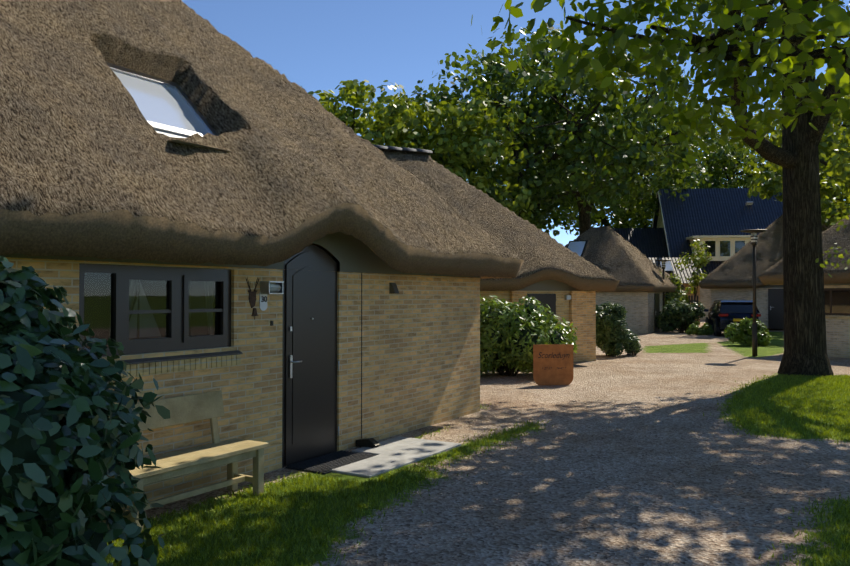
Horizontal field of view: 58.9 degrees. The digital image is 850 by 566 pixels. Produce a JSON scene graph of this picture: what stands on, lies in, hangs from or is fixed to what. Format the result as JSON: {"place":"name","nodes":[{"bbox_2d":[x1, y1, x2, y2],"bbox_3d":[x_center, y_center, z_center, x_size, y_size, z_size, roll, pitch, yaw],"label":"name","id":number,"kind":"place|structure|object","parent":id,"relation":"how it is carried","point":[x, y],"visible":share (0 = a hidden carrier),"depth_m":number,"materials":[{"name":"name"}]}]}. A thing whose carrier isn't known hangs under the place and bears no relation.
{"place":"outdoors","nodes":[
{"label":"outdoors","id":0,"kind":"place"},
{"bbox_2d":[361,273,361,438],"bbox_3d":[-0.764,0.916,9.076,0.006,2.080,0.012,-1,-1,32],"label":"house wall joint","id":1,"kind":"object","parent":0,"point":[361,355],"visible":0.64,"depth_m":9.07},
{"bbox_2d":[99,352,849,565],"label":"gravel path","id":2,"kind":"structure","parent":0,"point":[639,459],"depth_m":7.19,"materials":[{"name":"beige gravel"}]},
{"bbox_2d":[0,256,169,565],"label":"bush","id":3,"kind":"object","parent":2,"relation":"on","point":[65,450],"visible":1,"depth_m":3.51,"materials":[{"name":"green plant"}]},
{"bbox_2d":[102,390,268,531],"bbox_3d":[-2.025,1.452,6.381,0.509,0.920,1.480,-1,-1,31],"label":"bench","id":4,"kind":"object","parent":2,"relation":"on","point":[217,452],"visible":0.67,"depth_m":6.53,"materials":[{"name":"brown wood"}]},
{"bbox_2d":[1,257,479,508],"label":"house walls","id":5,"kind":"structure","parent":2,"relation":"on","point":[420,351],"depth_m":7.62,"materials":[{"name":"beige brick"}]},
{"bbox_2d":[79,263,230,356],"bbox_3d":[-2.336,0.231,6.631,0.090,0.750,1.650,-1,-1,31],"label":"window frame","id":6,"kind":"structure","parent":5,"relation":"in","point":[178,338],"depth_m":6.69,"materials":[{"name":"brown paint"}]},
{"bbox_2d":[101,354,240,376],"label":"sill bricks","id":7,"kind":"object","parent":5,"relation":"attached to","point":[173,366],"visible":0.5,"depth_m":6.69,"materials":[{"name":"beige brick"}]},
{"bbox_2d":[108,350,242,364],"bbox_3d":[-2.299,0.643,6.602,0.155,0.075,1.770,-1,-1,31],"label":"window sill","id":8,"kind":"structure","parent":5,"relation":"attached to","point":[176,357],"depth_m":6.70,"materials":[{"name":"grey stone"}]},
{"bbox_2d":[0,231,480,277],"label":"roof eave underside","id":9,"kind":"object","parent":5,"relation":"attached to","point":[351,253],"depth_m":8.79,"materials":[{"name":"brown wood"}]},
{"bbox_2d":[246,277,258,319],"bbox_3d":[-1.718,0.153,7.504,0.020,0.424,0.195,-1,-1,31],"label":"wall ornament","id":10,"kind":"object","parent":5,"relation":"attached to","point":[252,298],"visible":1,"depth_m":7.51,"materials":[{"name":"brown metal"}]},
{"bbox_2d":[0,0,523,278],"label":"thatched roof","id":11,"kind":"structure","parent":5,"relation":"on","point":[94,163],"depth_m":7.38,"materials":[{"name":"plant"}]},
{"bbox_2d":[106,62,230,151],"bbox_3d":[-2.656,-1.859,8.054,1.448,1.042,1.230,-1,-1,31],"label":"skylight","id":12,"kind":"object","parent":11,"relation":"attached to","point":[168,108],"visible":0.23,"depth_m":8.26,"materials":[{"name":"white glass"}]},
{"bbox_2d":[259,291,266,310],"bbox_3d":[-1.641,0.172,7.643,0.005,0.220,0.110,-1,-1,31],"label":"house number plate","id":13,"kind":"object","parent":5,"relation":"attached to","point":[263,306],"visible":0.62,"depth_m":7.63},
{"bbox_2d":[260,281,283,293],"bbox_3d":[-1.557,0.047,7.665,0.130,0.126,0.215,-1,-1,31],"label":"house lamp cage","id":14,"kind":"object","parent":5,"relation":"attached to","point":[265,287],"visible":0.96,"depth_m":7.59,"materials":[{"name":"white metal"}]},
{"bbox_2d":[270,283,280,292],"bbox_3d":[-1.558,0.048,7.665,0.080,0.104,0.170,-1,-1,31],"label":"house lamp glass","id":15,"kind":"object","parent":14,"relation":"in","point":[274,290],"visible":0.62,"depth_m":7.67,"materials":[{"name":"white glass"}]},
{"bbox_2d":[282,245,336,466],"bbox_3d":[-1.288,0.758,8.321,0.096,2.370,0.960,-1,-1,31],"label":"house door","id":16,"kind":"structure","parent":5,"relation":"in","point":[309,409],"depth_m":8.27,"materials":[{"name":"black wood"}]},
{"bbox_2d":[389,283,399,293],"bbox_3d":[-0.390,0.065,9.623,0.090,0.140,0.100,-1,-1,31],"label":"wall lamp","id":17,"kind":"object","parent":5,"relation":"attached to","point":[393,288],"visible":1,"depth_m":9.60,"materials":[{"name":"black metal"}]},
{"bbox_2d":[285,450,375,473],"bbox_3d":[-0.988,1.924,8.119,0.520,0.024,0.950,-1,-1,31],"label":"doormat","id":18,"kind":"object","parent":2,"relation":"on","point":[325,464],"visible":0.98,"depth_m":8.04,"materials":[{"name":"rubber"}]},
{"bbox_2d":[332,436,460,477],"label":"paver slab","id":19,"kind":"structure","parent":2,"relation":"on","point":[393,453],"depth_m":8.48,"materials":[{"name":"concrete"}]},
{"bbox_2d":[356,438,379,447],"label":"shoes","id":20,"kind":"object","parent":19,"relation":"on","point":[369,442],"visible":0.85,"depth_m":8.86,"materials":[{"name":"black leather"}]},
{"bbox_2d":[480,294,578,375],"bbox_3d":[1.898,1.177,16.913,3.299,1.863,2.173,0,-1,-1],"label":"rhododendron bush","id":21,"kind":"object","parent":2,"relation":"on","point":[511,334],"visible":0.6,"depth_m":16.36,"materials":[{"name":"green plant"}]},
{"bbox_2d":[533,344,572,384],"bbox_3d":[2.580,1.656,15.128,0.820,0.840,0.017,0,-1,-5],"label":"sign","id":22,"kind":"object","parent":2,"relation":"on","point":[552,364],"visible":1,"depth_m":15.12,"materials":[{"name":"metal"}]},
{"bbox_2d":[510,291,595,361],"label":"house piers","id":23,"kind":"structure","parent":2,"relation":"on","point":[582,311],"depth_m":20.60,"materials":[{"name":"beige brick"}]},
{"bbox_2d":[596,303,632,356],"bbox_3d":[5.536,1.395,22.423,1.236,1.600,1.265,0,-1,-1],"label":"bush","id":24,"kind":"object","parent":2,"relation":"on","point":[610,318],"depth_m":22.13,"materials":[{"name":"green plant"}]},
{"bbox_2d":[622,332,641,354],"bbox_3d":[6.215,1.833,22.691,0.625,0.740,0.969,0,-1,20],"label":"hedge bush","id":25,"kind":"object","parent":2,"relation":"on","point":[632,348],"visible":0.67,"depth_m":22.52,"materials":[{"name":"green plant"}]},
{"bbox_2d":[740,229,767,355],"bbox_3d":[9.820,0.301,22.432,0.800,3.750,0.800,0,-1,-1],"label":"lamp post","id":26,"kind":"object","parent":2,"relation":"on","point":[754,236],"visible":1,"depth_m":22.38,"materials":[{"name":"brown metal"}]},
{"bbox_2d":[824,285,849,357],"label":"house walls","id":27,"kind":"structure","parent":2,"relation":"on","point":[837,300],"depth_m":21.95,"materials":[{"name":"beige brick"}]},
{"bbox_2d":[758,215,849,284],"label":"thatched roof","id":28,"kind":"structure","parent":27,"relation":"on","point":[773,274],"depth_m":22.38,"materials":[{"name":"plant"}]},
{"bbox_2d":[824,288,849,315],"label":"window frame","id":29,"kind":"structure","parent":27,"relation":"in","point":[825,289],"depth_m":22.11,"materials":[{"name":"brown paint"}]},
{"bbox_2d":[824,290,849,312],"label":"window pane","id":30,"kind":"structure","parent":27,"relation":"in","point":[840,298],"depth_m":21.96,"materials":[{"name":"black glass"}]},
{"bbox_2d":[824,283,849,284],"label":"fascia board","id":31,"kind":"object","parent":27,"relation":"attached to","point":[838,284],"depth_m":21.89,"materials":[{"name":"brown wood"}]},
{"bbox_2d":[825,316,849,319],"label":"house window sill","id":32,"kind":"structure","parent":27,"relation":"attached to","point":[838,317],"depth_m":21.91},
{"bbox_2d":[103,374,849,565],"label":"lawn grass","id":33,"kind":"structure","parent":0,"point":[839,416],"depth_m":6.50,"materials":[{"name":"green plant"}]},
{"bbox_2d":[182,0,849,245],"label":"sky","id":34,"kind":"structure","parent":0,"point":[316,44],"materials":[{"name":"blue"}]},
{"bbox_2d":[567,240,587,256],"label":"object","id":35,"kind":"structure","parent":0,"point":[578,247],"depth_m":39.19,"materials":[{"name":"blue glass"}]},
{"bbox_2d":[596,301,613,312],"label":"flowers","id":36,"kind":"object","parent":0,"point":[599,308],"depth_m":34.25,"materials":[{"name":"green plant"}]},
{"bbox_2d":[564,226,684,291],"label":"thatched roof","id":37,"kind":"structure","parent":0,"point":[623,260],"depth_m":37.68,"materials":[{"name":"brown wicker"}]},
{"bbox_2d":[596,292,666,332],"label":"house walls","id":38,"kind":"structure","parent":0,"point":[639,307],"depth_m":36.12,"materials":[{"name":"beige brick"}]},
{"bbox_2d":[654,293,659,331],"bbox_3d":[11.428,1.518,37.112,0.050,2.000,0.900,-1,-1,31],"label":"door","id":39,"kind":"structure","parent":38,"relation":"in","point":[656,304],"depth_m":36.98,"materials":[{"name":"grey wood"}]},
{"bbox_2d":[612,228,668,257],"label":"roof","id":40,"kind":"structure","parent":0,"point":[649,242],"depth_m":59.95,"materials":[{"name":"black tile"}]},
{"bbox_2d":[649,257,700,282],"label":"annex roof","id":41,"kind":"structure","parent":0,"point":[686,273],"depth_m":46.52,"materials":[{"name":"grey tile"}]},
{"bbox_2d":[658,261,674,271],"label":"skylight frame","id":42,"kind":"object","parent":41,"relation":"attached to","point":[667,271],"visible":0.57,"depth_m":46.58,"materials":[{"name":"black metal"}]},
{"bbox_2d":[659,261,672,270],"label":"skylight","id":43,"kind":"object","parent":42,"relation":"in","point":[668,266],"visible":0.64,"depth_m":46.59},
{"bbox_2d":[596,320,783,351],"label":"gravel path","id":44,"kind":"structure","parent":0,"point":[670,341],"depth_m":28.27,"materials":[{"name":"beige gravel"}]},
{"bbox_2d":[656,260,671,330],"bbox_3d":[12.084,0.634,38.086,0.800,3.600,0.800,0,-1,-1],"label":"lamp post","id":45,"kind":"object","parent":44,"relation":"on","point":[663,264],"visible":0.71,"depth_m":38.04,"materials":[{"name":"brown metal"}]},
{"bbox_2d":[659,271,692,306],"bbox_3d":[12.504,0.925,39.270,2.574,3.092,2.073,0,-1,-22],"label":"tall bush","id":46,"kind":"object","parent":44,"relation":"on","point":[680,295],"depth_m":38.86,"materials":[{"name":"green plant"}]},
{"bbox_2d":[655,298,704,332],"bbox_3d":[12.233,1.583,36.501,2.331,1.693,2.113,1,-1,-33],"label":"round bush","id":47,"kind":"object","parent":44,"relation":"on","point":[681,316],"visible":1,"depth_m":36.10,"materials":[{"name":"green plant"}]},
{"bbox_2d":[675,296,698,329],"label":"fence slats","id":48,"kind":"object","parent":44,"relation":"on","point":[694,300],"visible":0.08,"depth_m":39.43,"materials":[{"name":"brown wood"}]},
{"bbox_2d":[686,323,713,335],"bbox_3d":[12.499,2.095,34.248,1.277,0.601,1.111,0,-1,15],"label":"flowering bush","id":49,"kind":"object","parent":44,"relation":"on","point":[704,329],"depth_m":33.92,"materials":[{"name":"green plant"}]},
{"bbox_2d":[704,299,760,335],"bbox_3d":[14.056,1.568,34.545,2.130,1.734,4.228,0,-1,13],"label":"suv","id":50,"kind":"object","parent":44,"relation":"on","point":[722,314],"visible":0.67,"depth_m":32.83,"materials":[{"name":"blue paint"}]},
{"bbox_2d":[711,288,782,328],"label":"house walls","id":51,"kind":"structure","parent":44,"relation":"on","point":[741,294],"depth_m":39.15,"materials":[{"name":"beige brick"}]},
{"bbox_2d":[699,213,833,288],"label":"thatched roof","id":52,"kind":"structure","parent":51,"relation":"on","point":[735,270],"depth_m":39.73,"materials":[{"name":"plant"}]},
{"bbox_2d":[759,284,782,287],"bbox_3d":[20.956,-0.116,41.136,9.024,0.800,7.512,-1,-1,29],"label":"fascia board","id":53,"kind":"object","parent":51,"relation":"attached to","point":[772,286],"depth_m":38.61,"materials":[{"name":"wood"}]},
{"bbox_2d":[768,289,783,328],"bbox_3d":[18.032,1.315,38.455,0.900,2.050,0.050,-1,-1,29],"label":"door","id":54,"kind":"structure","parent":51,"relation":"in","point":[776,311],"depth_m":38.47,"materials":[{"name":"grey wood"}]},
{"bbox_2d":[723,317,771,345],"bbox_3d":[11.626,1.739,27.192,1.643,1.076,1.334,0,-1,21],"label":"bush","id":55,"kind":"object","parent":44,"relation":"on","point":[741,334],"visible":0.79,"depth_m":26.84,"materials":[{"name":"green plant"}]},
{"bbox_2d":[680,283,699,324],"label":"annex walls","id":56,"kind":"structure","parent":0,"point":[685,285],"depth_m":45.82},
{"label":"ground","id":57,"kind":"structure","parent":0,"visible":0},
{"bbox_2d":[301,79,465,172],"bbox_3d":[-3.861,-3.854,37.927,11.762,12.770,9.967,1,-1,-33],"label":"tree","id":58,"kind":"object","parent":57,"relation":"on","point":[354,94],"visible":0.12,"depth_m":35.83,"materials":[{"name":"green plant"}]},
{"bbox_2d":[369,91,534,220],"bbox_3d":[0.953,-3.967,40.937,9.438,13.094,10.838,0,-1,-1],"label":"tree","id":59,"kind":"object","parent":57,"relation":"on","point":[453,118],"visible":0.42,"depth_m":37.81,"materials":[{"name":"green plant"}]},
{"bbox_2d":[480,291,568,362],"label":"house walls","id":60,"kind":"structure","parent":57,"relation":"on","point":[562,307],"depth_m":20.40,"materials":[{"name":"beige brick"}]},
{"bbox_2d":[382,151,619,291],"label":"thatched roof","id":61,"kind":"structure","parent":60,"relation":"on","point":[543,255],"depth_m":20.82,"materials":[{"name":"plant"}]},
{"bbox_2d":[373,144,432,154],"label":"thatch roof ridgecaps","id":62,"kind":"object","parent":61,"relation":"on","point":[405,149],"visible":0.33,"depth_m":22.31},
{"bbox_2d":[527,294,555,323],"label":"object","id":63,"kind":"structure","parent":60,"relation":"in","point":[549,300],"depth_m":20.24,"materials":[{"name":"grey wood"}]},
{"bbox_2d":[516,280,580,290],"bbox_3d":[-1.339,-0.121,21.998,10.024,0.720,7.012,0,-1,-25],"label":"roof eave underside","id":64,"kind":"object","parent":60,"relation":"attached to","point":[549,285],"depth_m":20.30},
{"bbox_2d":[564,295,570,299],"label":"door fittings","id":65,"kind":"object","parent":60,"relation":"attached to","point":[567,297],"visible":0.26,"depth_m":20.46,"materials":[{"name":"silver metal"}]},
{"bbox_2d":[466,93,594,213],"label":"tree","id":66,"kind":"object","parent":57,"relation":"on","point":[519,148],"visible":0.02,"depth_m":79.56,"materials":[{"name":"green plant"}]},
{"bbox_2d":[408,28,657,235],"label":"tree","id":67,"kind":"object","parent":57,"relation":"on","point":[498,73],"visible":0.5,"depth_m":41.93,"materials":[{"name":"green plant"}]},
{"bbox_2d":[465,8,714,235],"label":"tree","id":68,"kind":"object","parent":57,"relation":"on","point":[639,189],"visible":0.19,"depth_m":48.58,"materials":[{"name":"green plant"}]},
{"bbox_2d":[538,103,712,235],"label":"tree","id":69,"kind":"object","parent":57,"relation":"on","point":[626,219],"visible":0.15,"depth_m":64.17,"materials":[{"name":"green plant"}]},
{"bbox_2d":[576,138,742,227],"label":"tree","id":70,"kind":"object","parent":57,"relation":"on","point":[719,173],"visible":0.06,"depth_m":73.37,"materials":[{"name":"green plant"}]},
{"bbox_2d":[471,0,849,376],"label":"tree","id":71,"kind":"object","parent":57,"relation":"on","point":[799,55],"visible":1,"depth_m":11.61,"materials":[{"name":"green plant"}]},
{"bbox_2d":[612,96,750,219],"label":"tree","id":72,"kind":"object","parent":57,"relation":"on","point":[708,136],"depth_m":84.28,"materials":[{"name":"green plant"}]},
{"bbox_2d":[657,206,710,319],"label":"house walls","id":73,"kind":"structure","parent":57,"relation":"on","point":[705,297],"depth_m":55.92,"materials":[{"name":"brick"}]},
{"bbox_2d":[653,194,659,227],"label":"house roof","id":74,"kind":"structure","parent":73,"relation":"attached to","point":[655,220],"depth_m":62.71,"materials":[{"name":"tile"}]},
{"bbox_2d":[659,188,838,275],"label":"house roof","id":75,"kind":"structure","parent":73,"relation":"attached to","point":[712,211],"depth_m":59.18,"materials":[{"name":"blue tile"}]},
{"bbox_2d":[652,191,669,256],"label":"house bargeboards","id":76,"kind":"object","parent":75,"relation":"attached to","point":[663,221],"visible":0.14,"depth_m":59.53,"materials":[{"name":"beige paint"}]},
{"bbox_2d":[686,235,750,260],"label":"house dormer","id":77,"kind":"object","parent":75,"relation":"attached to","point":[717,239],"depth_m":56.26,"materials":[{"name":"beige paint"}]},
{"bbox_2d":[674,239,711,295],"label":"young tree","id":78,"kind":"object","parent":57,"relation":"on","point":[697,262],"visible":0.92,"depth_m":41.31,"materials":[{"name":"green plant"}]},
{"bbox_2d":[661,135,826,187],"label":"tree","id":79,"kind":"object","parent":57,"relation":"on","point":[733,150],"visible":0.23,"depth_m":72.60,"materials":[{"name":"green plant"}]},
{"bbox_2d":[699,92,842,193],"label":"tree","id":80,"kind":"object","parent":57,"relation":"on","point":[728,138],"visible":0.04,"depth_m":83.15,"materials":[{"name":"green plant"}]},
{"bbox_2d":[734,42,849,229],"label":"tree","id":81,"kind":"object","parent":57,"relation":"on","point":[837,168],"visible":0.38,"depth_m":38.26,"materials":[{"name":"green plant"}]},
{"bbox_2d":[753,125,849,212],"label":"tree","id":82,"kind":"object","parent":57,"relation":"on","point":[841,152],"visible":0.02,"depth_m":68.06,"materials":[{"name":"green plant"}]}
]}

